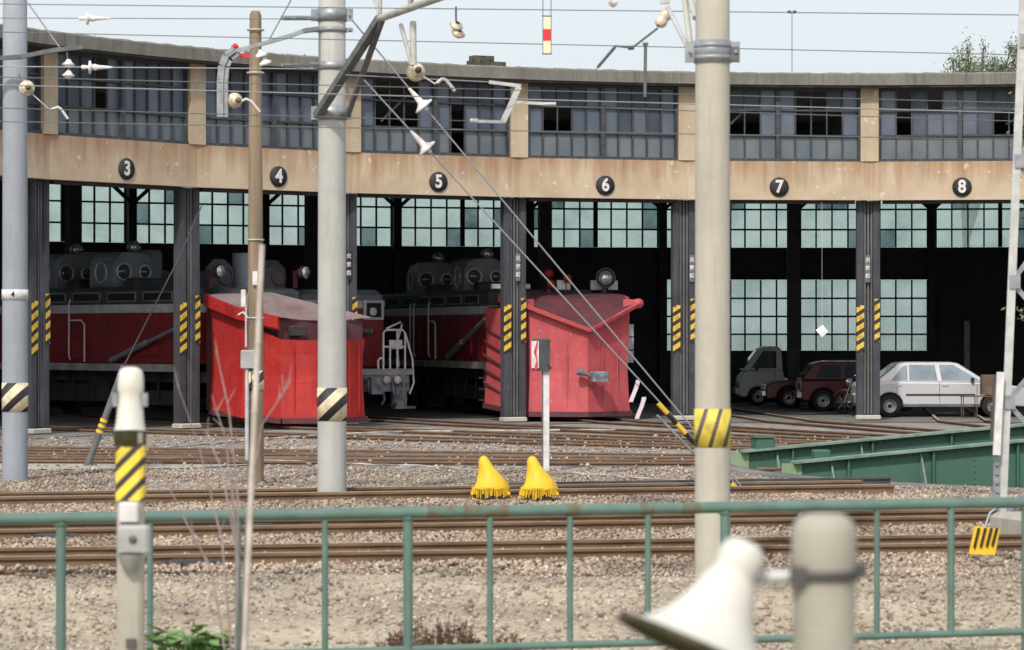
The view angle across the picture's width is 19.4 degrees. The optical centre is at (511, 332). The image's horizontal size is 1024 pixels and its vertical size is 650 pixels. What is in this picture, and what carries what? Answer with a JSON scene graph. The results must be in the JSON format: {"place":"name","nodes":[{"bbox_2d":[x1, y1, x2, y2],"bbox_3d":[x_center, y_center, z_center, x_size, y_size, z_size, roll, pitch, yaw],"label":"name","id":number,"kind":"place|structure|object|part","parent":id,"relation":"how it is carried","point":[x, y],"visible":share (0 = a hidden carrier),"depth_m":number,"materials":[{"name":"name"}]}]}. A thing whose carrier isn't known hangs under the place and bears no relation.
{"place":"outdoors","nodes":[
{"label":"outdoors","id":0,"kind":"place"},
{"bbox_2d":[0,464,243,469],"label":"paved path","id":1,"kind":"structure","parent":0,"point":[54,466],"depth_m":48.15,"materials":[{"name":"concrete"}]},
{"bbox_2d":[84,205,202,465],"bbox_3d":[-5.962,0.068,48.500,1.921,4.261,0.118,0,0,0],"label":"striped stay post","id":2,"kind":"object","parent":1,"relation":"on","point":[99,433],"visible":0.94,"depth_m":48.46,"materials":[{"name":"grey metal"}]},
{"bbox_2d":[0,434,868,470],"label":"gravel","id":3,"kind":"structure","parent":0,"point":[282,440],"depth_m":55.83,"materials":[{"name":"grey gravel"}]},
{"bbox_2d":[0,0,1018,247],"label":"sky","id":4,"kind":"structure","parent":0,"point":[892,33],"materials":[{"name":"white"}]},
{"bbox_2d":[0,350,1021,649],"bbox_3d":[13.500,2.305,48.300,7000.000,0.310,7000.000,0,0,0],"label":"ground","id":5,"kind":"structure","parent":0,"point":[296,620],"depth_m":24.96,"materials":[{"name":"beige gravel"}]},
{"bbox_2d":[2,0,27,480],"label":"concrete pole","id":6,"kind":"object","parent":5,"relation":"on","point":[14,330],"visible":0.98,"depth_m":43.64,"materials":[{"name":"white paint"}]},
{"bbox_2d":[0,3,82,119],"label":"pole bracket","id":7,"kind":"object","parent":6,"relation":"attached to","point":[29,90],"visible":0.88,"depth_m":43.27,"materials":[{"name":"grey metal"}]},
{"bbox_2d":[116,431,150,649],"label":"horn post","id":8,"kind":"object","parent":5,"relation":"on","point":[133,538],"visible":1,"depth_m":15.73,"materials":[{"name":"metal"}]},
{"bbox_2d":[112,367,147,446],"bbox_3d":[-2.013,0.391,15.801,0.180,0.418,0.181,0,0,-43],"label":"horn speaker","id":9,"kind":"object","parent":8,"relation":"on","point":[130,399],"visible":1,"depth_m":15.76},
{"bbox_2d":[145,624,239,649],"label":"leafy plant","id":10,"kind":"object","parent":5,"relation":"on","point":[208,640],"visible":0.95,"depth_m":19.25,"materials":[{"name":"green plant"}]},
{"bbox_2d":[157,341,291,649],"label":"bare bush","id":11,"kind":"object","parent":5,"relation":"on","point":[235,540],"visible":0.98,"depth_m":18.57,"materials":[{"name":"brown plant"}]},
{"bbox_2d":[231,10,263,482],"bbox_3d":[-3.788,-1.212,43.132,0.332,6.844,0.466,0,0,35],"label":"wooden pole","id":12,"kind":"object","parent":5,"relation":"on","point":[255,239],"visible":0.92,"depth_m":43.11,"materials":[{"name":"brown wood"}]},
{"bbox_2d":[241,244,264,649],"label":"leaning stake","id":13,"kind":"object","parent":5,"relation":"on","point":[250,510],"visible":1,"depth_m":17.84,"materials":[{"name":"brown wood"}]},
{"bbox_2d":[311,0,352,491],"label":"concrete pole","id":14,"kind":"object","parent":5,"relation":"on","point":[331,419],"visible":0.9,"depth_m":38.44,"materials":[{"name":"grey concrete"}]},
{"bbox_2d":[0,61,316,73],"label":"overhead wire","id":15,"kind":"object","parent":14,"relation":"attached to","point":[90,67],"visible":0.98,"depth_m":38.31,"materials":[{"name":"grey metal"}]},
{"bbox_2d":[217,0,319,116],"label":"curved bracket","id":16,"kind":"object","parent":14,"relation":"attached to","point":[225,100],"visible":1,"depth_m":37.97,"materials":[{"name":"metal"}]},
{"bbox_2d":[21,12,279,24],"bbox_3d":[-8.540,-4.002,38.139,12.130,0.169,0.169,0,0,-2],"label":"overhead wire","id":17,"kind":"object","parent":16,"relation":"attached to","point":[88,18],"visible":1,"depth_m":38.23,"materials":[{"name":"grey metal"}]},
{"bbox_2d":[313,0,695,118],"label":"catenary gantry","id":18,"kind":"object","parent":14,"relation":"attached to","point":[415,71],"visible":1,"depth_m":36.60,"materials":[{"name":"grey metal"}]},
{"bbox_2d":[346,74,488,82],"bbox_3d":[-1.169,-3.173,37.517,2.038,0.015,0.014,0,0,-31],"label":"overhead wire","id":19,"kind":"object","parent":18,"relation":"attached to","point":[408,78],"visible":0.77,"depth_m":37.41,"materials":[{"name":"grey metal"}]},
{"bbox_2d":[0,121,1012,139],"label":"overhead wire","id":20,"kind":"object","parent":18,"relation":"hanging from","point":[491,130],"visible":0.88,"depth_m":35.97,"materials":[{"name":"grey metal"}]},
{"bbox_2d":[0,76,1014,102],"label":"overhead wire","id":21,"kind":"object","parent":18,"relation":"hanging from","point":[490,89],"visible":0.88,"depth_m":35.69,"materials":[{"name":"grey metal"}]},
{"bbox_2d":[0,3,1018,14],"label":"overhead wire","id":22,"kind":"object","parent":18,"relation":"hanging from","point":[492,9],"visible":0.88,"depth_m":34.53,"materials":[{"name":"grey metal"}]},
{"bbox_2d":[2,32,1016,54],"bbox_3d":[0.255,-3.604,37.492,44.680,0.011,0.011,0,0,-13],"label":"overhead wire","id":23,"kind":"object","parent":18,"relation":"attached to","point":[492,43],"visible":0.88,"depth_m":37.32,"materials":[{"name":"grey metal"}]},
{"bbox_2d":[0,84,1023,113],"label":"overhead wire","id":24,"kind":"object","parent":18,"relation":"attached to","point":[490,98],"visible":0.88,"depth_m":36.93,"materials":[{"name":"grey metal"}]},
{"bbox_2d":[470,80,555,123],"bbox_3d":[0.012,-2.764,36.000,1.032,0.518,0.060,0,0,0],"label":"white pulloff arm","id":25,"kind":"object","parent":18,"relation":"attached to","point":[509,107],"visible":1,"depth_m":35.98},
{"bbox_2d":[1,108,468,120],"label":"overhead wire","id":26,"kind":"object","parent":25,"relation":"attached to","point":[233,114],"visible":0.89,"depth_m":36.03,"materials":[{"name":"grey metal"}]},
{"bbox_2d":[541,106,1023,121],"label":"overhead wire","id":27,"kind":"object","parent":25,"relation":"attached to","point":[779,113],"visible":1,"depth_m":37.31,"materials":[{"name":"grey metal"}]},
{"bbox_2d":[542,15,551,54],"bbox_3d":[0.362,-3.522,31.000,0.100,1.301,0.014,0,0,0],"label":"hanging marker","id":28,"kind":"object","parent":18,"relation":"hanging from","point":[546,34],"visible":1,"depth_m":30.99,"materials":[{"name":"multicoloured"}]},
{"bbox_2d":[643,42,647,96],"bbox_3d":[1.468,-2.887,33.000,0.060,0.598,0.040,0,0,0],"label":"dropper rod","id":29,"kind":"object","parent":18,"relation":"hanging from","point":[645,44],"visible":1,"depth_m":32.98,"materials":[{"name":"grey metal"}]},
{"bbox_2d":[352,21,741,485],"bbox_3d":[0.474,-0.993,39.196,5.344,6.218,0.269,0,0,-14],"label":"stay wire","id":30,"kind":"object","parent":14,"relation":"attached to","point":[421,103],"visible":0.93,"depth_m":39.02,"materials":[{"name":"grey metal"}]},
{"bbox_2d":[629,380,639,401],"bbox_3d":[1.614,0.773,39.523,0.164,0.290,0.025,0,0,25],"label":"paper tag","id":31,"kind":"object","parent":30,"relation":"hanging from","point":[635,389],"visible":1,"depth_m":39.52,"materials":[{"name":"white"}]},
{"bbox_2d":[635,397,645,418],"bbox_3d":[1.693,0.997,39.523,0.164,0.290,0.025,0,0,25],"label":"paper tag","id":32,"kind":"object","parent":30,"relation":"hanging from","point":[641,406],"visible":1,"depth_m":39.52,"materials":[{"name":"white paper"}]},
{"bbox_2d":[0,446,693,455],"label":"railway track","id":33,"kind":"structure","parent":5,"relation":"on","point":[149,450],"depth_m":53.20,"materials":[{"name":"brown metal"}]},
{"bbox_2d":[0,457,694,466],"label":"railway track","id":34,"kind":"structure","parent":5,"relation":"on","point":[418,461],"depth_m":49.09,"materials":[{"name":"brown metal"}]},
{"bbox_2d":[0,451,694,461],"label":"railway track","id":35,"kind":"structure","parent":5,"relation":"on","point":[287,455],"depth_m":51.23,"materials":[{"name":"brown metal"}]},
{"bbox_2d":[264,459,477,470],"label":"railroad track","id":36,"kind":"structure","parent":5,"relation":"on","point":[389,464],"depth_m":47.90,"materials":[{"name":"metal"}]},
{"bbox_2d":[0,424,779,450],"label":"railway track","id":37,"kind":"structure","parent":5,"relation":"on","point":[554,442],"depth_m":59.66,"materials":[{"name":"brown metal"}]},
{"bbox_2d":[164,429,615,447],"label":"railroad track","id":38,"kind":"structure","parent":5,"relation":"on","point":[371,432],"depth_m":63.29,"materials":[{"name":"metal"}]},
{"bbox_2d":[0,412,816,445],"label":"railway track","id":39,"kind":"structure","parent":5,"relation":"on","point":[526,435],"depth_m":63.60,"materials":[{"name":"brown metal"}]},
{"bbox_2d":[0,240,370,423],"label":"snowplough locomotive","id":40,"kind":"object","parent":39,"relation":"on","point":[101,305],"visible":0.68,"depth_m":69.99,"materials":[{"name":"red metal"}]},
{"bbox_2d":[61,340,83,358],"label":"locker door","id":41,"kind":"structure","parent":40,"relation":"in","point":[76,346],"depth_m":72.81,"materials":[{"name":"red metal"}]},
{"bbox_2d":[136,335,158,355],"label":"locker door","id":42,"kind":"structure","parent":40,"relation":"in","point":[152,349],"depth_m":70.29,"materials":[{"name":"red metal"}]},
{"bbox_2d":[0,480,894,510],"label":"railway track","id":43,"kind":"structure","parent":5,"relation":"on","point":[313,494],"depth_m":38.45,"materials":[{"name":"brown metal"}]},
{"bbox_2d":[508,478,770,484],"bbox_3d":[1.534,2.066,40.250,4.174,0.148,0.124,0,0,-18],"label":"loose rail","id":44,"kind":"object","parent":43,"relation":"on","point":[574,482],"visible":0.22,"depth_m":40.03,"materials":[{"name":"brown metal"}]},
{"bbox_2d":[374,612,524,646],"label":"weeds","id":45,"kind":"object","parent":5,"relation":"on","point":[455,631],"visible":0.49,"depth_m":21.69,"materials":[{"name":"brown plant"}]},
{"bbox_2d":[156,407,850,441],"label":"railway track","id":46,"kind":"structure","parent":5,"relation":"on","point":[575,429],"depth_m":66.08,"materials":[{"name":"brown metal"}]},
{"bbox_2d":[162,270,415,409],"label":"diesel locomotive","id":47,"kind":"object","parent":46,"relation":"on","point":[378,377],"visible":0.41,"depth_m":74.83,"materials":[{"name":"red"}]},
{"bbox_2d":[0,491,1020,576],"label":"ballast","id":48,"kind":"structure","parent":5,"relation":"on","point":[935,561],"depth_m":30.65,"materials":[{"name":"grey gravel"}]},
{"bbox_2d":[471,456,509,500],"bbox_3d":[-0.274,1.856,38.049,0.500,0.588,0.358,0,0,0],"label":"switch cover","id":49,"kind":"object","parent":48,"relation":"on","point":[492,482],"visible":1,"depth_m":37.95,"materials":[{"name":"yellow plastic"}]},
{"bbox_2d":[519,456,558,501],"bbox_3d":[0.341,1.856,37.950,0.500,0.588,0.358,0,0,0],"label":"switch cover","id":50,"kind":"object","parent":48,"relation":"on","point":[540,483],"visible":1,"depth_m":37.85,"materials":[{"name":"yellow plastic"}]},
{"bbox_2d":[969,526,999,554],"bbox_3d":[4.300,1.895,27.305,0.282,0.264,0.050,0,0,0],"label":"striped guard plate","id":51,"kind":"object","parent":48,"relation":"on","point":[984,540],"visible":1,"depth_m":27.30,"materials":[{"name":"yellow"}]},
{"bbox_2d":[0,468,1020,499],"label":"ballast","id":52,"kind":"structure","parent":5,"relation":"on","point":[46,477],"depth_m":43.88,"materials":[{"name":"grey gravel"}]},
{"bbox_2d":[559,471,680,479],"bbox_3d":[2.320,2.123,43.604,0.849,0.043,4.799,0,0,-32],"label":"cable","id":53,"kind":"object","parent":52,"relation":"on","point":[618,476],"visible":0.47,"depth_m":44.17,"materials":[{"name":"rubber"}]},
{"bbox_2d":[0,533,1020,578],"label":"railway track","id":54,"kind":"structure","parent":5,"relation":"on","point":[299,553],"depth_m":28.18,"materials":[{"name":"brown metal"}]},
{"bbox_2d":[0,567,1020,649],"bbox_3d":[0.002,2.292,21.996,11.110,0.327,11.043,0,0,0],"label":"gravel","id":55,"kind":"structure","parent":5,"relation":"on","point":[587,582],"depth_m":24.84,"materials":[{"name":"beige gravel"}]},
{"bbox_2d":[0,508,1020,545],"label":"railway track","id":56,"kind":"structure","parent":5,"relation":"on","point":[676,521],"depth_m":32.14,"materials":[{"name":"brown metal"}]},
{"bbox_2d":[0,24,1023,433],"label":"roundhouse","id":57,"kind":"structure","parent":5,"relation":"on","point":[874,236],"depth_m":73.21,"materials":[{"name":"paint"}]},
{"bbox_2d":[0,43,41,133],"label":"clerestory window","id":58,"kind":"structure","parent":57,"relation":"in","point":[33,115],"depth_m":62.97,"materials":[{"name":"grey glass"}]},
{"bbox_2d":[37,179,125,243],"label":"rear window","id":59,"kind":"structure","parent":57,"relation":"in","point":[103,209],"depth_m":87.12,"materials":[{"name":"glass"}]},
{"bbox_2d":[58,52,188,143],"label":"clerestory window","id":60,"kind":"structure","parent":57,"relation":"in","point":[77,98],"depth_m":65.28,"materials":[{"name":"grey glass"}]},
{"bbox_2d":[137,187,247,245],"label":"rear window","id":61,"kind":"structure","parent":57,"relation":"in","point":[223,216],"depth_m":88.73,"materials":[{"name":"black"}]},
{"bbox_2d":[206,66,317,150],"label":"clerestory window","id":62,"kind":"structure","parent":57,"relation":"in","point":[272,104],"depth_m":68.20,"materials":[{"name":"grey glass"}]},
{"bbox_2d":[270,193,391,247],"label":"rear window","id":63,"kind":"structure","parent":57,"relation":"in","point":[374,215],"depth_m":89.99,"materials":[{"name":"black"}]},
{"bbox_2d":[359,77,509,156],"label":"clerestory window","id":64,"kind":"structure","parent":57,"relation":"in","point":[388,141],"depth_m":70.84,"materials":[{"name":"grey glass"}]},
{"bbox_2d":[402,197,511,247],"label":"rear window","id":65,"kind":"structure","parent":57,"relation":"in","point":[426,223],"depth_m":91.36,"materials":[{"name":"clear"}]},
{"bbox_2d":[534,201,657,248],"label":"rear window","id":66,"kind":"structure","parent":57,"relation":"in","point":[575,225],"depth_m":92.31,"materials":[{"name":"black"}]},
{"bbox_2d":[528,83,677,160],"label":"clerestory window","id":67,"kind":"structure","parent":57,"relation":"in","point":[567,145],"depth_m":72.47,"materials":[{"name":"grey glass"}]},
{"bbox_2d":[667,203,786,248],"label":"rear window","id":68,"kind":"structure","parent":57,"relation":"in","point":[752,226],"depth_m":92.71,"materials":[{"name":"clear"}]},
{"bbox_2d":[667,278,786,351],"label":"rear window","id":69,"kind":"structure","parent":57,"relation":"in","point":[758,306],"depth_m":92.71,"materials":[{"name":"black"}]},
{"bbox_2d":[730,88,859,161],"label":"clerestory window","id":70,"kind":"structure","parent":57,"relation":"in","point":[742,147],"depth_m":73.31,"materials":[{"name":"grey glass"}]},
{"bbox_2d":[816,325,827,336],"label":"paper diamond","id":71,"kind":"object","parent":57,"relation":"hanging from","point":[822,331],"visible":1,"depth_m":72.28,"materials":[{"name":"white paper"}]},
{"bbox_2d":[801,200,927,248],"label":"rear window","id":72,"kind":"structure","parent":57,"relation":"in","point":[823,226],"depth_m":92.64,"materials":[{"name":"black"}]},
{"bbox_2d":[801,278,927,351],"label":"rear window","id":73,"kind":"structure","parent":57,"relation":"in","point":[830,303],"depth_m":92.64,"materials":[{"name":"black"}]},
{"bbox_2d":[879,88,1023,161],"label":"clerestory window","id":74,"kind":"structure","parent":57,"relation":"in","point":[890,149],"depth_m":73.27,"materials":[{"name":"grey glass"}]},
{"bbox_2d":[936,203,1023,248],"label":"rear window","id":75,"kind":"structure","parent":57,"relation":"in","point":[958,226],"depth_m":92.31,"materials":[{"name":"clear"}]},
{"bbox_2d":[0,497,1023,649],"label":"railing","id":76,"kind":"object","parent":5,"relation":"on","point":[60,521],"visible":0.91,"depth_m":21.01,"materials":[{"name":"green metal"}]},
{"bbox_2d":[531,338,551,470],"bbox_3d":[0.459,1.127,46.595,0.313,2.065,0.310,0,0,0],"label":"indicator post","id":77,"kind":"object","parent":5,"relation":"on","point":[540,354],"visible":0.94,"depth_m":46.55,"materials":[{"name":"white metal"}]},
{"bbox_2d":[407,404,893,438],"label":"railway track","id":78,"kind":"structure","parent":5,"relation":"on","point":[770,431],"depth_m":66.95,"materials":[{"name":"brown metal"}]},
{"bbox_2d":[382,247,643,416],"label":"snowplough locomotive","id":79,"kind":"object","parent":78,"relation":"on","point":[440,309],"visible":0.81,"depth_m":74.76,"materials":[{"name":"red metal"}]},
{"bbox_2d":[656,402,735,485],"bbox_3d":[2.461,1.532,39.565,1.180,1.233,0.088,0,0,-13],"label":"stay guard","id":80,"kind":"object","parent":5,"relation":"on","point":[675,422],"visible":0.52,"depth_m":39.47,"materials":[{"name":"yellow plastic"}]},
{"bbox_2d":[364,80,736,485],"bbox_3d":[0.557,-0.568,39.198,5.081,5.369,0.269,0,0,-14],"label":"stay wire","id":81,"kind":"object","parent":80,"relation":"attached to","point":[424,145],"visible":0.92,"depth_m":38.94,"materials":[{"name":"grey metal"}]},
{"bbox_2d":[685,0,739,577],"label":"concrete pole","id":82,"kind":"object","parent":5,"relation":"on","point":[712,51],"visible":0.98,"depth_m":26.47,"materials":[{"name":"beige concrete"}]},
{"bbox_2d":[599,477,890,483],"bbox_3d":[3.195,2.066,40.700,4.279,0.148,0.124,0,0,-19],"label":"loose rail","id":83,"kind":"object","parent":5,"relation":"on","point":[875,480],"visible":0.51,"depth_m":40.90,"materials":[{"name":"brown metal"}]},
{"bbox_2d":[662,403,944,433],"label":"railway track","id":84,"kind":"structure","parent":5,"relation":"on","point":[862,425],"depth_m":68.96,"materials":[{"name":"brown metal"}]},
{"bbox_2d":[789,513,866,649],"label":"post","id":85,"kind":"object","parent":5,"relation":"on","point":[826,571],"visible":1,"depth_m":7.53,"materials":[{"name":"concrete"}]},
{"bbox_2d":[617,537,788,649],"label":"horn speaker","id":86,"kind":"object","parent":85,"relation":"attached to","point":[711,607],"visible":1,"depth_m":7.45},
{"bbox_2d":[730,464,1023,493],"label":"turntable pit","id":87,"kind":"object","parent":5,"relation":"on","point":[748,471],"visible":0.12,"depth_m":43.99,"materials":[{"name":"concrete"}]},
{"bbox_2d":[730,423,1023,487],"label":"turntable bridge","id":88,"kind":"structure","parent":87,"relation":"on","point":[959,457],"depth_m":45.58,"materials":[{"name":"green metal"}]},
{"bbox_2d":[964,321,969,407],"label":"post","id":89,"kind":"object","parent":5,"relation":"on","point":[967,344],"visible":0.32,"depth_m":83.97,"materials":[{"name":"grey metal"}]},
{"bbox_2d":[922,407,1018,426],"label":"railway track","id":90,"kind":"structure","parent":5,"relation":"on","point":[957,423],"depth_m":71.33,"materials":[{"name":"brown metal"}]},
{"bbox_2d":[940,27,1017,72],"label":"tree","id":91,"kind":"object","parent":5,"relation":"on","point":[967,66],"visible":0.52,"depth_m":103.86,"materials":[{"name":"green plant"}]},
{"bbox_2d":[984,0,1023,526],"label":"lattice tower","id":92,"kind":"structure","parent":5,"relation":"on","point":[1003,401],"depth_m":31.19,"materials":[{"name":"grey metal"}]},
{"bbox_2d":[990,511,1020,533],"bbox_3d":[5.314,2.035,30.543,0.566,0.370,1.016,0,0,-17],"label":"concrete footing","id":93,"kind":"object","parent":5,"relation":"on","point":[1006,522],"visible":0.45,"depth_m":30.58,"materials":[{"name":"grey concrete"}]},
{"bbox_2d":[989,92,1023,320],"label":"tree","id":94,"kind":"object","parent":5,"relation":"on","point":[1021,309],"visible":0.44,"depth_m":62.00,"materials":[{"name":"green plant"}]},
{"bbox_2d":[0,402,1023,439],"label":"shed floor","id":95,"kind":"structure","parent":0,"point":[652,410],"depth_m":76.82,"materials":[{"name":"concrete"}]},
{"bbox_2d":[732,346,786,404],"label":"light truck","id":96,"kind":"object","parent":95,"relation":"on","point":[762,365],"visible":0.58,"depth_m":88.55,"materials":[{"name":"grey metal"}]},
{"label":"window","id":97,"kind":"part","parent":96,"relation":"part of","materials":[{"name":"black glass"}]},
{"bbox_2d":[758,360,881,407],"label":"car","id":98,"kind":"object","parent":95,"relation":"on","point":[780,391],"visible":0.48,"depth_m":85.19,"materials":[{"name":"red metal"}]},
{"bbox_2d":[792,361,912,410],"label":"hatchback","id":99,"kind":"object","parent":95,"relation":"on","point":[819,384],"visible":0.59,"depth_m":82.19,"materials":[{"name":"red metal"}]},
{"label":"window","id":100,"kind":"part","parent":99,"relation":"part of","materials":[{"name":"black glass"}]},
{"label":"window","id":101,"kind":"part","parent":99,"relation":"part of","materials":[{"name":"black glass"}]},
{"bbox_2d":[833,375,901,413],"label":"motorcycle","id":102,"kind":"object","parent":95,"relation":"on","point":[837,394],"visible":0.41,"depth_m":79.58,"materials":[{"name":"black"}]},
{"bbox_2d":[847,362,1023,416],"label":"sedan","id":103,"kind":"object","parent":95,"relation":"on","point":[925,384],"visible":0.72,"depth_m":76.20,"materials":[{"name":"silver metal"}]},
{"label":"window","id":104,"kind":"part","parent":103,"relation":"part of","materials":[{"name":"grey glass"}]},
{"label":"window","id":105,"kind":"part","parent":103,"relation":"part of","materials":[{"name":"grey glass"}]},
{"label":"window","id":106,"kind":"part","parent":103,"relation":"part of","materials":[{"name":"grey glass"}]},
{"bbox_2d":[960,395,991,418],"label":"work bench","id":107,"kind":"object","parent":95,"relation":"on","point":[974,396],"visible":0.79,"depth_m":75.05,"materials":[{"name":"metal"}]},
{"bbox_2d":[980,375,993,394],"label":"wooden box","id":108,"kind":"object","parent":107,"relation":"on","point":[986,384],"visible":0.57,"depth_m":74.85,"materials":[{"name":"brown wood"}]}
]}

